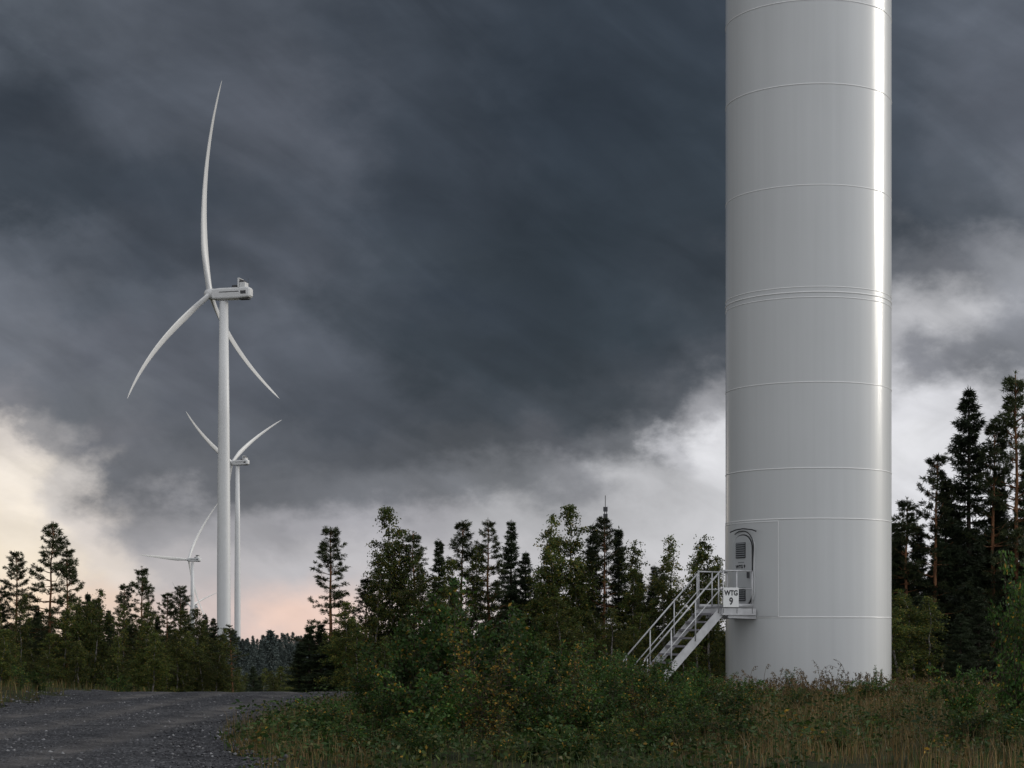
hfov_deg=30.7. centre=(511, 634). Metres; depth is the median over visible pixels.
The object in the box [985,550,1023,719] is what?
shrub
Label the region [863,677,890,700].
shrub
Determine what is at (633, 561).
birch tree
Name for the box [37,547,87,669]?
pine tree
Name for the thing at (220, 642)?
birch tree
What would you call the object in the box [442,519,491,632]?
pine tree
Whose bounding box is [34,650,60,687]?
birch tree
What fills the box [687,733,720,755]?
shrub
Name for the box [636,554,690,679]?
birch tree
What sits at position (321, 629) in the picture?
spruce tree
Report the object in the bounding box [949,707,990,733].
shrub
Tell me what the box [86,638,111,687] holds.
birch tree
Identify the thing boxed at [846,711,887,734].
shrub
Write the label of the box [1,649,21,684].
birch tree
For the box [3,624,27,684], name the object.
birch tree
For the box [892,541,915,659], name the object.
spruce tree
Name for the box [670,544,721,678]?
birch tree
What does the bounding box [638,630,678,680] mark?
birch tree
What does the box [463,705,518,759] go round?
shrub
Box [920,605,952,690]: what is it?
spruce tree
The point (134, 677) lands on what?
birch tree
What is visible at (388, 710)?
shrub
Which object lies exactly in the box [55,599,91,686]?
birch tree
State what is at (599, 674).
shrub
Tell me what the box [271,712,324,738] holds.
shrub
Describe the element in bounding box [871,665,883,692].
shrub
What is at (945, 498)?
pine tree
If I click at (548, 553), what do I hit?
birch tree
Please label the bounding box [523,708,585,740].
shrub
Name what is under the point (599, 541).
pine tree
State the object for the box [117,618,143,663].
birch tree
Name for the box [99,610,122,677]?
spruce tree
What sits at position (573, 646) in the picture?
birch tree
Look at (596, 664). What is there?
shrub
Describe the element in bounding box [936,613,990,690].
spruce tree
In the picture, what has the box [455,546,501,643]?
birch tree
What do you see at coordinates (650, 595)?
spruce tree
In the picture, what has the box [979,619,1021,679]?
birch tree
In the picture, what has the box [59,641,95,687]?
birch tree
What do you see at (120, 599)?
pine tree
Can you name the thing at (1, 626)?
birch tree
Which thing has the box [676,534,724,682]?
birch tree
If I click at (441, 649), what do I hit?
shrub
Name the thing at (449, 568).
birch tree
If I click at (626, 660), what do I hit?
shrub
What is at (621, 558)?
spruce tree
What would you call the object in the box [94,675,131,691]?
shrub
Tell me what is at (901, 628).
birch tree
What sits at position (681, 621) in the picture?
birch tree
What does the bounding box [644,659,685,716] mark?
shrub
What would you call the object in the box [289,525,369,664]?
pine tree
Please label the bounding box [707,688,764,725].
shrub
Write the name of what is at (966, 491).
spruce tree
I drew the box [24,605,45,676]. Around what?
spruce tree
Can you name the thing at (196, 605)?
wind turbine
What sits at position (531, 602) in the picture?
birch tree
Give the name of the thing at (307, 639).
spruce tree
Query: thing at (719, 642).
birch tree
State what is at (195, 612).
birch tree
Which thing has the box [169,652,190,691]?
birch tree
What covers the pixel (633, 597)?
birch tree
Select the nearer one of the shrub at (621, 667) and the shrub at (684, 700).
the shrub at (684, 700)
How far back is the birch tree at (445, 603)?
85.62 m
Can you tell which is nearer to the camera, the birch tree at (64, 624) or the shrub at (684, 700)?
the shrub at (684, 700)
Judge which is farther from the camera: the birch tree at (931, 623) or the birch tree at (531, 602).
the birch tree at (531, 602)
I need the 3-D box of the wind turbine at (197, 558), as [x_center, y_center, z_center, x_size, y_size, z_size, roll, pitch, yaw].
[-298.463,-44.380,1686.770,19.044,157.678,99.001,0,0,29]
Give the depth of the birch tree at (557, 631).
82.40 m
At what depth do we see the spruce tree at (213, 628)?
125.72 m
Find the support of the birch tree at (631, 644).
on the ground at (470, 759)
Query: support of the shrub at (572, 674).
on the ground at (470, 759)
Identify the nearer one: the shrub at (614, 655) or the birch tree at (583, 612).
the shrub at (614, 655)
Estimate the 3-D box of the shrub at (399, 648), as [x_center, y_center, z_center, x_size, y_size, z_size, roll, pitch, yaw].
[-1.848,0.610,29.979,1.571,2.198,1.198,0,0,-8]
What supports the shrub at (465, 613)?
on the ground at (470, 759)
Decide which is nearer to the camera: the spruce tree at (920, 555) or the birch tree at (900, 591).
the birch tree at (900, 591)
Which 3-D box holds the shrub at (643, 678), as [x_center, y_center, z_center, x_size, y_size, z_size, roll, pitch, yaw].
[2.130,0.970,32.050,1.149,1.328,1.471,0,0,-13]
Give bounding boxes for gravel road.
[0,689,363,767]
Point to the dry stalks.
(821, 677)
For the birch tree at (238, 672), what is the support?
on the ground at (470, 759)
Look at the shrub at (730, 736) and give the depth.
25.34 m
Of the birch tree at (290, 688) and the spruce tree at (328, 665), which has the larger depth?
the birch tree at (290, 688)
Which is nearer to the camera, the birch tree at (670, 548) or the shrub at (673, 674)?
the shrub at (673, 674)
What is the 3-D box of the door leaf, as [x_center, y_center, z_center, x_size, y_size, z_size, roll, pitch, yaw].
[5.936,-1.630,47.854,0.125,1.820,0.740,0,0,-32]
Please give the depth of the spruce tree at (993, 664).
71.92 m
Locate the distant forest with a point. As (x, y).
(272, 651)
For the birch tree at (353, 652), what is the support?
on the ground at (470, 759)
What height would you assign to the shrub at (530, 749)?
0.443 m
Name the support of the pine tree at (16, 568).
on the ground at (470, 759)
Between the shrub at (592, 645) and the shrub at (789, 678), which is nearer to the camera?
the shrub at (592, 645)
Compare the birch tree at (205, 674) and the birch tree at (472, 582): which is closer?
the birch tree at (472, 582)
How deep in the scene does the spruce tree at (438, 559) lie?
95.89 m
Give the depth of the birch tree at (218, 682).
103.58 m
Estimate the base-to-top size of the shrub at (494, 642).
2.299 m
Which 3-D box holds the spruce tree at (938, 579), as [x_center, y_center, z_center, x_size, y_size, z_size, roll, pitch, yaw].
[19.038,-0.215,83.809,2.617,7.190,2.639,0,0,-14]
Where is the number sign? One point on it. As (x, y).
(730, 597)
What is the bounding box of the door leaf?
[733,535,751,603]
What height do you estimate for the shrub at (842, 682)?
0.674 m
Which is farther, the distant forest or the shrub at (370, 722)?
the distant forest
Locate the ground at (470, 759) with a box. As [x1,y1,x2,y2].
[0,682,1023,767]
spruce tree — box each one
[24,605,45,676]
[76,592,98,681]
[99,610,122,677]
[154,616,162,674]
[192,613,214,690]
[207,618,223,681]
[245,666,261,691]
[256,677,264,691]
[280,642,315,691]
[291,625,324,692]
[304,623,335,691]
[317,631,345,691]
[318,648,339,690]
[329,651,346,691]
[428,539,452,614]
[492,520,529,640]
[510,552,543,636]
[581,524,614,669]
[599,526,631,662]
[626,579,648,664]
[642,564,667,658]
[662,588,681,665]
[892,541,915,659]
[892,601,908,673]
[902,522,943,666]
[905,596,937,676]
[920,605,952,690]
[921,481,983,678]
[926,537,944,594]
[930,386,1015,684]
[930,560,949,612]
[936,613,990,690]
[948,519,964,661]
[953,587,1000,687]
[969,477,1022,674]
[986,609,1023,687]
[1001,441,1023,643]
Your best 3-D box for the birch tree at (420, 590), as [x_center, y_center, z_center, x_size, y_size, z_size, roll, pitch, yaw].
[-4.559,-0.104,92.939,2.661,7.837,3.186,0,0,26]
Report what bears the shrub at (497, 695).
on the ground at (470, 759)
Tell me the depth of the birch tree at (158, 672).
98.19 m
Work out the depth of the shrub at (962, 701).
32.97 m
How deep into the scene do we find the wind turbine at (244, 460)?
1290.50 m
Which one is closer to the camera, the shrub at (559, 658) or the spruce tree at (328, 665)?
the shrub at (559, 658)
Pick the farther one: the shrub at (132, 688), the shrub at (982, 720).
the shrub at (132, 688)
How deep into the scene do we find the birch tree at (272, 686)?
178.97 m
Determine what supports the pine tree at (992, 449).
on the ground at (470, 759)
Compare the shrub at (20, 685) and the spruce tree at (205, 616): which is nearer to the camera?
the shrub at (20, 685)
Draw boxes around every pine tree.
[0,550,46,658]
[0,585,20,651]
[13,521,84,679]
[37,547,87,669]
[105,584,144,686]
[121,565,162,691]
[150,592,177,683]
[161,585,198,660]
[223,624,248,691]
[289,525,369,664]
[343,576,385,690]
[384,531,439,646]
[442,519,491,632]
[463,519,515,641]
[572,515,638,661]
[892,496,927,603]
[892,522,913,601]
[903,452,973,676]
[949,418,1023,674]
[972,369,1023,610]
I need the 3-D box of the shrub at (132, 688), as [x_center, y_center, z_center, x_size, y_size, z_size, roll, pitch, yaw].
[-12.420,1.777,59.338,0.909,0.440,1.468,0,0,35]
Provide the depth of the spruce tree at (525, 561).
95.81 m
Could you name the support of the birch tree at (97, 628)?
on the ground at (470, 759)
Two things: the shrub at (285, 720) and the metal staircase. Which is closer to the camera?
the shrub at (285, 720)
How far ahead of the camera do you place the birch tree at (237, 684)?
134.47 m
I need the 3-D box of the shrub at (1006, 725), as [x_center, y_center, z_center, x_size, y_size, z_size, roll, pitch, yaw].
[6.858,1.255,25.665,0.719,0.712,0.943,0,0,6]
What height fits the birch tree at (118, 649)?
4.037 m
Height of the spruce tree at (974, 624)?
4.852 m
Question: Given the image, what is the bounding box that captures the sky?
[0,0,1023,644]
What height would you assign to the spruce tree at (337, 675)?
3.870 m
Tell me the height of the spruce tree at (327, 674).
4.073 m
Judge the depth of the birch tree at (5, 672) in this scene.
99.44 m
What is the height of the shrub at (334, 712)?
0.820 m
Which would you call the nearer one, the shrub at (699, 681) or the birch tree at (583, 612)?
the shrub at (699, 681)
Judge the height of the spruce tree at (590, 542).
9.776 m
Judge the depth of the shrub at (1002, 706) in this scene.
33.28 m
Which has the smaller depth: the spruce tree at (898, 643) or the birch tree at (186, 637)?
the spruce tree at (898, 643)
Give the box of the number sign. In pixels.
[723,587,738,606]
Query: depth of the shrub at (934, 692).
37.83 m
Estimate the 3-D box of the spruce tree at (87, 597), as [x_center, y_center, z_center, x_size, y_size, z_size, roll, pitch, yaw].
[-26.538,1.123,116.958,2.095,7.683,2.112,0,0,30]
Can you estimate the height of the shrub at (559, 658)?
1.737 m
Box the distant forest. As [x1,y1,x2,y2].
[16,629,722,691]
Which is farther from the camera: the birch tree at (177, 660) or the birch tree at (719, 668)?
the birch tree at (177, 660)
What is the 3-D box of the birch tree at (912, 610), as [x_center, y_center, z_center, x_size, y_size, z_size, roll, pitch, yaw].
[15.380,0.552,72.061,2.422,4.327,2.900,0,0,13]
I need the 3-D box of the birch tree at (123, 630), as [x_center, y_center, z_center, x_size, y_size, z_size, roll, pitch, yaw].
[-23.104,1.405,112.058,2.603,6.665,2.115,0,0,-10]
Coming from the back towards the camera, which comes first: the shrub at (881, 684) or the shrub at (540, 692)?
the shrub at (881, 684)
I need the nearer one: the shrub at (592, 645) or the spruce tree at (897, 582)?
the shrub at (592, 645)
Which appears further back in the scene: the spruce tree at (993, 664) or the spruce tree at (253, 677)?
the spruce tree at (253, 677)
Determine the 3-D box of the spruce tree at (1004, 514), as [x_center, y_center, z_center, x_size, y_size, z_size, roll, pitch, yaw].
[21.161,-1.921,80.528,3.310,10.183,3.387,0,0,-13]
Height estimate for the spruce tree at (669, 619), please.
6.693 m
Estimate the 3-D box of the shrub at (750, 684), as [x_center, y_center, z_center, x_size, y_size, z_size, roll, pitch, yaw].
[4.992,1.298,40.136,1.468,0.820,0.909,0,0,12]
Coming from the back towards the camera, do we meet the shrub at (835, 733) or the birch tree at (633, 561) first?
the birch tree at (633, 561)
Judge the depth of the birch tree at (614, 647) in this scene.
90.68 m
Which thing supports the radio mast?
on the ground at (470, 759)
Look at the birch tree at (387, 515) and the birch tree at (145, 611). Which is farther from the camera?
the birch tree at (145, 611)
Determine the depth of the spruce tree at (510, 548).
95.84 m
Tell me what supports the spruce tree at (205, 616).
on the ground at (470, 759)
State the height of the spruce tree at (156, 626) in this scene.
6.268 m
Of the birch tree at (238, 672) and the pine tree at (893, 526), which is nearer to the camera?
the pine tree at (893, 526)
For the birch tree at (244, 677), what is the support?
on the ground at (470, 759)
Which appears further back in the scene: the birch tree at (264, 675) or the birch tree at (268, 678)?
the birch tree at (264, 675)
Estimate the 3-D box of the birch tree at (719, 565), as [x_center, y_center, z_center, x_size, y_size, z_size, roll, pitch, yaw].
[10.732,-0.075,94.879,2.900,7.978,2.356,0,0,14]
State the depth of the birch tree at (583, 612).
93.93 m
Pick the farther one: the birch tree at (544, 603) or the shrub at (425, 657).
the birch tree at (544, 603)
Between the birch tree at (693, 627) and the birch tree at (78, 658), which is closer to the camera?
the birch tree at (693, 627)
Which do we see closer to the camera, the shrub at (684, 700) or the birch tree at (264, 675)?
the shrub at (684, 700)
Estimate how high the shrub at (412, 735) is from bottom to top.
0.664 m
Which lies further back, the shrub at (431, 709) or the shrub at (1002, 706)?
the shrub at (1002, 706)
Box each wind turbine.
[127,81,278,639]
[143,505,216,630]
[172,582,215,623]
[186,412,280,640]
[725,0,891,693]
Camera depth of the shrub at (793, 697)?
36.00 m
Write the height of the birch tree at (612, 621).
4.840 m
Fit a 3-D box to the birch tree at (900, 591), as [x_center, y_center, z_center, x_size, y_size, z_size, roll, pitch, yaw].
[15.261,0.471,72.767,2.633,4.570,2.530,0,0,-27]
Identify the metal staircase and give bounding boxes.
[624,570,756,680]
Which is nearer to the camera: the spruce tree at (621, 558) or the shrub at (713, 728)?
the shrub at (713, 728)
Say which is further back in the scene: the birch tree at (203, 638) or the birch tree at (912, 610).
the birch tree at (203, 638)
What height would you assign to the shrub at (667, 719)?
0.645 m
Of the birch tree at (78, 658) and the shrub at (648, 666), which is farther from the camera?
the birch tree at (78, 658)
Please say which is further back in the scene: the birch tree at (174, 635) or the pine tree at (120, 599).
the pine tree at (120, 599)
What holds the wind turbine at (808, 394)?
on the ground at (470, 759)
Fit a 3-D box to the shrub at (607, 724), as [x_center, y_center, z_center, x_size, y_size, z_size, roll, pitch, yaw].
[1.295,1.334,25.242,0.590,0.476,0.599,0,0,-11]
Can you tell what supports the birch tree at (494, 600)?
on the ground at (470, 759)
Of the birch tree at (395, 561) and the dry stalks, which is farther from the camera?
the birch tree at (395, 561)
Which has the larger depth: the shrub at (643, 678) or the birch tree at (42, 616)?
the birch tree at (42, 616)
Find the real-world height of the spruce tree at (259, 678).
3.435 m
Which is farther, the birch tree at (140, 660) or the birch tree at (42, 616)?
the birch tree at (42, 616)
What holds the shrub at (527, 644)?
on the ground at (470, 759)
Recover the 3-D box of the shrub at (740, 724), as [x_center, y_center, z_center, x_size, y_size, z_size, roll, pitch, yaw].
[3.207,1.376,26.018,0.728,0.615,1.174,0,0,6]
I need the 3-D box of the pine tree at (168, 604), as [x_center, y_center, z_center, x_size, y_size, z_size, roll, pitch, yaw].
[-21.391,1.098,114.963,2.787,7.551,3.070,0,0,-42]
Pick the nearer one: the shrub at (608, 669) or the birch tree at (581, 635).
the shrub at (608, 669)
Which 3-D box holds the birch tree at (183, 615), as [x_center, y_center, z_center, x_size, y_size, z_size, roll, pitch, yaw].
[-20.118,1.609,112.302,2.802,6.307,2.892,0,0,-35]
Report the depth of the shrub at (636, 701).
27.97 m
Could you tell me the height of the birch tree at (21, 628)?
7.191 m
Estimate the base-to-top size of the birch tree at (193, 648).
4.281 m
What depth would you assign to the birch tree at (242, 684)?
272.85 m
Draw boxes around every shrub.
[7,662,30,689]
[26,668,53,690]
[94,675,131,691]
[104,684,138,691]
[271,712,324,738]
[289,721,351,756]
[290,695,375,740]
[337,651,414,720]
[340,714,407,743]
[347,605,444,732]
[347,676,408,745]
[369,641,423,685]
[371,664,486,744]
[380,710,458,758]
[412,592,478,700]
[413,625,453,668]
[415,576,501,736]
[418,598,558,732]
[431,617,515,736]
[444,640,535,739]
[459,627,525,698]
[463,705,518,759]
[483,608,552,731]
[493,637,592,731]
[500,659,575,739]
[502,732,555,761]
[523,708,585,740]
[528,636,595,735]
[528,724,609,763]
[532,656,603,700]
[534,639,563,675]
[543,679,649,740]
[558,640,606,732]
[567,638,606,686]
[588,716,623,749]
[589,650,633,724]
[595,652,671,722]
[599,644,630,681]
[609,656,635,689]
[610,710,683,754]
[612,649,649,676]
[618,678,670,738]
[625,655,676,696]
[635,653,666,696]
[636,657,670,676]
[638,668,692,700]
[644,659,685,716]
[648,711,702,751]
[652,677,719,720]
[661,668,693,688]
[675,662,711,703]
[679,714,743,737]
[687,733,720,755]
[692,671,751,707]
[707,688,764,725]
[712,730,771,754]
[716,676,778,706]
[716,710,766,748]
[779,687,805,718]
[781,667,796,690]
[799,727,884,753]
[839,680,881,702]
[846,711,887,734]
[847,679,896,701]
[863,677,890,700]
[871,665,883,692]
[911,683,943,712]
[925,662,996,723]
[928,705,1005,744]
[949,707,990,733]
[984,700,1023,748]
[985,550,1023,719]
[989,550,1023,721]
[993,690,1003,713]
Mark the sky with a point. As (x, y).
(479, 245)
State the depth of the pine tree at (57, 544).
114.66 m
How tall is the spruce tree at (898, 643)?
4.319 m
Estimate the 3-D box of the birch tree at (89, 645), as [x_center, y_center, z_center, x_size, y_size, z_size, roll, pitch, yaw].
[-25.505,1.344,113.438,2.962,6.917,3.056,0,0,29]
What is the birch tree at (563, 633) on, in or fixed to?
on the ground at (470, 759)
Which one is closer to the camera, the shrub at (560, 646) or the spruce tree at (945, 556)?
the shrub at (560, 646)
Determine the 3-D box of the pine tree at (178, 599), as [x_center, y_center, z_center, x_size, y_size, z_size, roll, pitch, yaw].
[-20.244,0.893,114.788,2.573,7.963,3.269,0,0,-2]
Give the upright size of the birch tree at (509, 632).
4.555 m
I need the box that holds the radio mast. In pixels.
[603,495,607,599]
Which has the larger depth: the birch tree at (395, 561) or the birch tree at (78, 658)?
the birch tree at (78, 658)
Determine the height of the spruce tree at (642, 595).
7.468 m
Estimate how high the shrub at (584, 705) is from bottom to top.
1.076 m
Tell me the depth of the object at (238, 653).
120.56 m
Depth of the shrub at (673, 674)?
44.59 m
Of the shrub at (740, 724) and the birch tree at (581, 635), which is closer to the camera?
the shrub at (740, 724)
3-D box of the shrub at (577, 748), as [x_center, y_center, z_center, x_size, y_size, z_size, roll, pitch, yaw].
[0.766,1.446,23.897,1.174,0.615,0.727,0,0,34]
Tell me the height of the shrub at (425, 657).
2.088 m
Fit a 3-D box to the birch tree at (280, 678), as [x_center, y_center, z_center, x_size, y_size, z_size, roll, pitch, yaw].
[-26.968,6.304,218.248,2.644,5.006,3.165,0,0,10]
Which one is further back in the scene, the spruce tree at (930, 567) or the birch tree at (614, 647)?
the birch tree at (614, 647)
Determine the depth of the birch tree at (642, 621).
89.06 m
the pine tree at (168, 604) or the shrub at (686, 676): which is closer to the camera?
the shrub at (686, 676)
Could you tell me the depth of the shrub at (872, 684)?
41.84 m
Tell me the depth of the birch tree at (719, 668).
89.89 m
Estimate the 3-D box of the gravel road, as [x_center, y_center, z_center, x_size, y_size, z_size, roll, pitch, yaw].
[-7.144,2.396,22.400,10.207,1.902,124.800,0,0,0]
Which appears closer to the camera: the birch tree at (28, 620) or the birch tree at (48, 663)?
the birch tree at (48, 663)
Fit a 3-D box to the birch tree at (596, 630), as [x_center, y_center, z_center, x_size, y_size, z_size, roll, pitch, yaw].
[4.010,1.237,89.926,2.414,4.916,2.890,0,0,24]
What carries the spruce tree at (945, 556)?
on the ground at (470, 759)
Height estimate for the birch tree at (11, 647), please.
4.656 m
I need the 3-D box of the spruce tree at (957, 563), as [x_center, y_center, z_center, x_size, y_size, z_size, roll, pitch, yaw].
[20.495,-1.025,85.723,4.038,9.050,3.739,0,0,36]
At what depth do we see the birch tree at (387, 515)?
94.97 m
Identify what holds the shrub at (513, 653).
on the ground at (470, 759)
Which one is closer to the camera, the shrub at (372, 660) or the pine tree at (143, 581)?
the shrub at (372, 660)
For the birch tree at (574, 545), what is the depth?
94.63 m
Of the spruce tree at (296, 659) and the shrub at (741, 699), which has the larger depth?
the spruce tree at (296, 659)
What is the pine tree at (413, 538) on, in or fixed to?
on the ground at (470, 759)
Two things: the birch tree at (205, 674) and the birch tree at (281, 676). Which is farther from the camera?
the birch tree at (281, 676)
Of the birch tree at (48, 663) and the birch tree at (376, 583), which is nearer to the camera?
the birch tree at (376, 583)
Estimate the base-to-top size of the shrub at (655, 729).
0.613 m
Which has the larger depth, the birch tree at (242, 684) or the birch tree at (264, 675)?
the birch tree at (242, 684)
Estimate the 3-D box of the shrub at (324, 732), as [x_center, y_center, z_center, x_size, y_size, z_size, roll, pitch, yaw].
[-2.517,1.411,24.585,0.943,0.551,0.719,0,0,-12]
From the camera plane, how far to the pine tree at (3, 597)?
114.58 m
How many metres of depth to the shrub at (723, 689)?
37.91 m
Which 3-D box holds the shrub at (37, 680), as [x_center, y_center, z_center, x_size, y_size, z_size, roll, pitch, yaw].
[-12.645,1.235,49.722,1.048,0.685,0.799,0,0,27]
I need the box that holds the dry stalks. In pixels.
[703,659,1001,710]
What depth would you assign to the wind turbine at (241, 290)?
581.38 m
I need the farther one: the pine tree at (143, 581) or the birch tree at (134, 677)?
the pine tree at (143, 581)
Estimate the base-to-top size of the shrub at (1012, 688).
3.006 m
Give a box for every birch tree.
[0,606,4,680]
[0,629,24,685]
[0,632,32,683]
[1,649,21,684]
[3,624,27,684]
[6,593,37,684]
[17,617,35,659]
[23,612,57,684]
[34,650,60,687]
[40,608,63,686]
[49,601,83,687]
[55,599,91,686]
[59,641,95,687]
[65,640,95,688]
[66,601,110,688]
[72,588,119,690]
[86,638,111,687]
[101,635,138,689]
[110,603,139,687]
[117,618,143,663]
[122,626,167,691]
[123,648,157,688]
[127,602,171,688]
[132,632,178,691]
[159,628,203,691]
[161,610,195,688]
[164,641,191,691]
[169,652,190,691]
[171,631,196,687]
[184,608,217,690]
[184,638,214,691]
[185,651,221,691]
[193,619,216,691]
[199,644,237,691]
[209,627,238,691]
[227,671,241,691]
[234,669,245,691]
[235,669,244,691]
[238,673,249,691]
[257,668,270,691]
[263,671,279,691]
[263,675,279,691]
[269,666,288,691]
[274,669,287,691]
[285,661,303,691]
[313,602,370,690]
[330,615,373,691]
[334,629,376,689]
[356,526,415,676]
[357,505,425,677]
[359,551,399,683]
[391,555,436,657]
[412,559,472,641]
[438,602,453,640]
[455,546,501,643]
[477,579,503,637]
[501,616,538,645]
[501,621,539,657]
[512,563,561,639]
[520,513,585,660]
[522,534,582,647]
[528,595,589,677]
[541,504,614,665]
[541,628,573,662]
[542,559,596,644]
[557,621,602,678]
[564,629,594,670]
[569,610,610,671]
[589,607,629,679]
[598,629,638,665]
[607,539,652,658]
[613,612,659,665]
[614,567,663,659]
[620,627,653,669]
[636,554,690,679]
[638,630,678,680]
[646,534,705,671]
[669,612,704,676]
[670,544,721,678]
[675,573,717,674]
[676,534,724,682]
[691,564,725,672]
[701,555,725,674]
[705,646,725,680]
[706,630,725,683]
[892,589,931,682]
[892,593,939,685]
[892,606,929,683]
[908,596,953,688]
[908,614,955,684]
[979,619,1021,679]
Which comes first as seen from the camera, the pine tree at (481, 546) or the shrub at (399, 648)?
the shrub at (399, 648)
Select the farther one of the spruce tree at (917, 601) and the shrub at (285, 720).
the spruce tree at (917, 601)
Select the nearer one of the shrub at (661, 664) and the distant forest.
the shrub at (661, 664)
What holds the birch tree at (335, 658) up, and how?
on the ground at (470, 759)
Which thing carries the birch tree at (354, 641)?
on the ground at (470, 759)
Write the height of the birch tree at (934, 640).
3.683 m
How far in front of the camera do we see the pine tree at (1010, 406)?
79.90 m
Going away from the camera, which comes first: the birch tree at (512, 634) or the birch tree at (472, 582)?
the birch tree at (512, 634)
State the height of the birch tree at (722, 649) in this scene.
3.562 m
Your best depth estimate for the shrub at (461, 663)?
28.57 m
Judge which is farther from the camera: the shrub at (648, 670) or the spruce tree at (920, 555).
the spruce tree at (920, 555)
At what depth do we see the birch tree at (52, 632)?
121.14 m
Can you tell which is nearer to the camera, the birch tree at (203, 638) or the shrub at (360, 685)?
the shrub at (360, 685)

